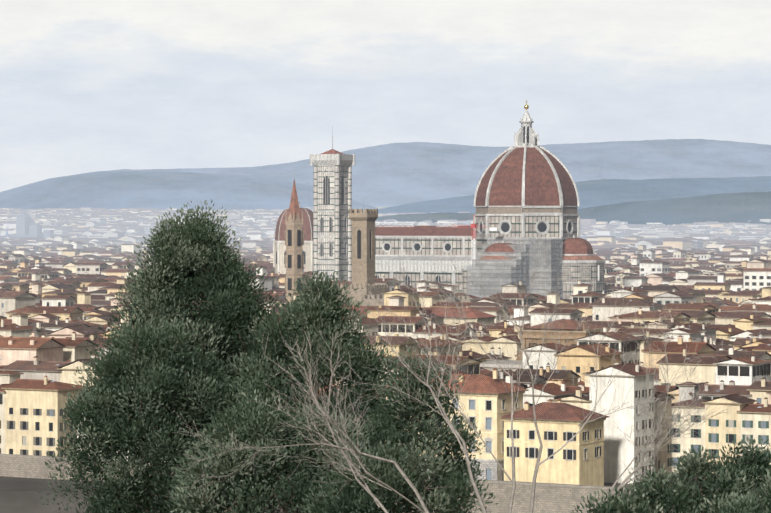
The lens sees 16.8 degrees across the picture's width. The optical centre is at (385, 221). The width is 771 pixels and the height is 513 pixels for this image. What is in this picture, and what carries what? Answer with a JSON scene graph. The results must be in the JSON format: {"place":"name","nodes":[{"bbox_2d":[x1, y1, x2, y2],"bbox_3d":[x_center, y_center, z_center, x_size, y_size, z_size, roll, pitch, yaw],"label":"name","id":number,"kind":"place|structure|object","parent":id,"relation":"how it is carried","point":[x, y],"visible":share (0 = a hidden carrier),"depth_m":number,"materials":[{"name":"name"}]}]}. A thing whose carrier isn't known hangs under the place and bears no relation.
{"place":"outdoors","nodes":[
{"label":"outdoors","id":0,"kind":"place"},
{"bbox_2d":[0,171,378,209],"bbox_3d":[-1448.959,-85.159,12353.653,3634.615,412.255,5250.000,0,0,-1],"label":"mountain","id":1,"kind":"structure","parent":0,"point":[131,189],"depth_m":14049.78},
{"bbox_2d":[0,206,755,512],"bbox_3d":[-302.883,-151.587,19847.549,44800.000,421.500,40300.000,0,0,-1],"label":"ground","id":2,"kind":"structure","parent":0,"point":[20,495],"depth_m":530.98,"materials":[{"name":"grey"}]},
{"bbox_2d":[5,126,389,306],"bbox_3d":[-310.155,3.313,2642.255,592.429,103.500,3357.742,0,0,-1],"label":"towers","id":3,"kind":"structure","parent":2,"relation":"on","point":[332,232],"depth_m":1317.53,"materials":[{"name":"stone"}]},
{"bbox_2d":[0,296,760,512],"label":"buildings","id":4,"kind":"structure","parent":2,"relation":"on","point":[570,473],"depth_m":533.57,"materials":[{"name":"paint"}]},
{"bbox_2d":[0,295,770,483],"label":"city","id":5,"kind":"object","parent":2,"relation":"on","point":[39,363],"visible":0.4,"depth_m":621.84,"materials":[{"name":"tile"}]},
{"bbox_2d":[0,207,770,261],"bbox_3d":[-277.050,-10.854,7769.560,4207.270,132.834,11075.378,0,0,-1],"label":"city","id":6,"kind":"object","parent":2,"relation":"on","point":[102,234],"visible":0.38,"depth_m":4641.16,"materials":[{"name":"tile"}]},
{"bbox_2d":[0,249,770,328],"bbox_3d":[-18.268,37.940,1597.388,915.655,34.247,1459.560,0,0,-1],"label":"city","id":7,"kind":"object","parent":2,"relation":"on","point":[731,288],"visible":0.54,"depth_m":1193.31,"materials":[{"name":"tile"}]},
{"bbox_2d":[375,100,605,298],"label":"cathedral","id":8,"kind":"structure","parent":2,"relation":"on","point":[526,217],"depth_m":1282.93,"materials":[{"name":"stone"}]},
{"bbox_2d":[0,139,770,206],"bbox_3d":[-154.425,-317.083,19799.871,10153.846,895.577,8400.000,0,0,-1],"label":"mountain","id":9,"kind":"structure","parent":0,"point":[391,175],"depth_m":22637.06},
{"bbox_2d":[0,0,770,191],"label":"sky","id":10,"kind":"structure","parent":0,"point":[86,86],"materials":[{"name":"white"}]},
{"bbox_2d":[376,192,770,224],"bbox_3d":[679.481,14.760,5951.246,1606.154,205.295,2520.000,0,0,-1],"label":"hills","id":11,"kind":"structure","parent":0,"point":[751,207],"depth_m":6939.53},
{"bbox_2d":[378,176,770,213],"bbox_3d":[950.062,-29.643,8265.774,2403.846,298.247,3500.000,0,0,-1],"label":"mountain","id":12,"kind":"structure","parent":0,"point":[595,193],"depth_m":9683.96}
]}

